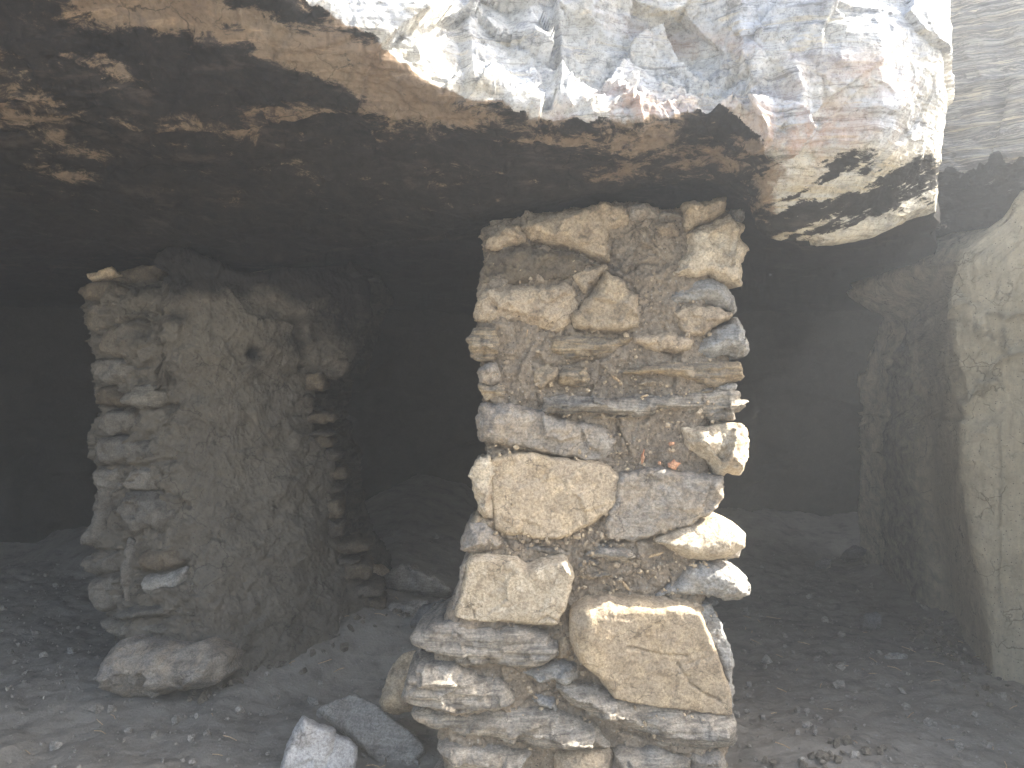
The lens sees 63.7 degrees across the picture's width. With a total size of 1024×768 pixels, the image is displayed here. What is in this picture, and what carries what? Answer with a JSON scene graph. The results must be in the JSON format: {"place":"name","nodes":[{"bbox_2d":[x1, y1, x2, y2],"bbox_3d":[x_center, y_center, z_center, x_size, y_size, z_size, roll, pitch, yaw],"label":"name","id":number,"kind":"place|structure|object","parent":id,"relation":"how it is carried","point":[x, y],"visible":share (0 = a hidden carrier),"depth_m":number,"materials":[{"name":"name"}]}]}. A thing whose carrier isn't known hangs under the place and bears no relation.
{"place":"outdoors","nodes":[
{"label":"outdoors","id":0,"kind":"place"},
{"bbox_2d":[0,305,883,542],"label":"cave wall","id":1,"kind":"structure","parent":0,"point":[411,406],"depth_m":4.90,"materials":[{"name":"grey stone"}]},
{"bbox_2d":[0,474,1023,767],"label":"ground","id":2,"kind":"structure","parent":0,"point":[408,512],"depth_m":2.82,"materials":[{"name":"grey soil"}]},
{"bbox_2d":[78,246,393,697],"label":"plastered wall","id":3,"kind":"structure","parent":2,"relation":"on","point":[229,534],"depth_m":2.76,"materials":[{"name":"stone"}]},
{"bbox_2d":[86,266,122,281],"bbox_3d":[-1.393,-0.370,2.817,0.117,0.059,0.073,0,0,10],"label":"loose stone","id":4,"kind":"object","parent":3,"relation":"on","point":[108,273],"visible":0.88,"depth_m":2.79,"materials":[{"name":"beige stone"}]},
{"bbox_2d":[112,265,168,282],"bbox_3d":[-1.310,-0.353,2.908,0.233,0.124,0.192,0,0,0],"label":"loose slab","id":5,"kind":"object","parent":3,"relation":"on","point":[142,273],"depth_m":2.84,"materials":[{"name":"stone"}]},
{"bbox_2d":[280,716,357,767],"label":"fallen block","id":6,"kind":"object","parent":2,"relation":"on","point":[311,743],"depth_m":2.09,"materials":[{"name":"stone"}]},
{"bbox_2d":[318,694,425,765],"bbox_3d":[-0.386,0.974,2.303,0.351,0.177,0.127,0,0,35],"label":"fallen slab","id":7,"kind":"object","parent":2,"relation":"on","point":[373,730],"depth_m":2.27,"materials":[{"name":"stone"}]},
{"bbox_2d":[373,564,388,575],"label":"fallen stone","id":8,"kind":"object","parent":2,"relation":"on","point":[380,569],"visible":0.27,"depth_m":3.43,"materials":[{"name":"stone"}]},
{"bbox_2d":[379,650,415,714],"bbox_3d":[-0.284,0.839,2.330,0.157,0.190,0.248,0,0,19],"label":"fallen stone","id":9,"kind":"object","parent":2,"relation":"on","point":[392,701],"visible":0.48,"depth_m":2.25,"materials":[{"name":"grey stone"}]},
{"bbox_2d":[388,599,429,615],"bbox_3d":[-0.401,0.887,3.173,0.175,0.140,0.212,0,0,0],"label":"fallen stone","id":10,"kind":"object","parent":2,"relation":"on","point":[412,607],"visible":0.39,"depth_m":3.10,"materials":[{"name":"grey stone"}]},
{"bbox_2d":[383,563,451,597],"bbox_3d":[-0.394,0.847,3.485,0.284,0.217,0.277,0,0,0],"label":"fallen stone","id":11,"kind":"object","parent":2,"relation":"on","point":[410,577],"visible":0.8,"depth_m":3.39,"materials":[{"name":"grey stone"}]},
{"bbox_2d":[410,599,445,627],"bbox_3d":[-0.287,0.856,3.028,0.168,0.149,0.159,0,0,0],"label":"fallen stone","id":12,"kind":"object","parent":2,"relation":"on","point":[423,609],"visible":0.28,"depth_m":2.99,"materials":[{"name":"grey stone"}]},
{"bbox_2d":[401,201,750,767],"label":"stone pillar","id":13,"kind":"structure","parent":2,"relation":"on","point":[573,621],"depth_m":2.00,"materials":[{"name":"stone"}]},
{"bbox_2d":[0,0,954,314],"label":"rock overhang","id":14,"kind":"object","parent":13,"relation":"on","point":[406,150],"visible":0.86,"depth_m":1.83,"materials":[{"name":"black stone"}]},
{"bbox_2d":[680,197,726,231],"bbox_3d":[0.476,-0.420,2.067,0.110,0.092,0.153,0,0,0],"label":"loose stone","id":15,"kind":"object","parent":13,"relation":"on","point":[695,214],"visible":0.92,"depth_m":2.02,"materials":[{"name":"beige stone"}]},
{"bbox_2d":[186,605,1018,767],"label":"clay crumbs","id":16,"kind":"object","parent":2,"relation":"on","point":[823,757],"visible":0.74,"depth_m":2.70,"materials":[{"name":"soil"}]},
{"bbox_2d":[840,545,866,562],"bbox_3d":[1.791,0.891,4.325,0.130,0.101,0.121,0,0,0],"label":"fallen stone","id":17,"kind":"object","parent":2,"relation":"on","point":[854,553],"visible":1,"depth_m":4.29,"materials":[{"name":"grey stone"}]},
{"bbox_2d":[859,612,881,629],"bbox_3d":[1.483,0.983,3.411,0.078,0.097,0.094,0,0,0],"label":"fallen stone","id":18,"kind":"object","parent":2,"relation":"on","point":[870,621],"visible":0.98,"depth_m":3.38,"materials":[{"name":"grey stone"}]},
{"bbox_2d":[884,652,907,658],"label":"flat stone","id":19,"kind":"object","parent":2,"relation":"on","point":[894,655],"visible":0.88,"depth_m":2.94,"materials":[{"name":"grey stone"}]},
{"bbox_2d":[847,190,1023,684],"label":"plastered wall","id":20,"kind":"structure","parent":2,"relation":"on","point":[940,385],"depth_m":2.94,"materials":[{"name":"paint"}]},
{"bbox_2d":[936,0,1023,237],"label":"rock face","id":21,"kind":"object","parent":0,"point":[981,177],"visible":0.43,"depth_m":2.75}
]}

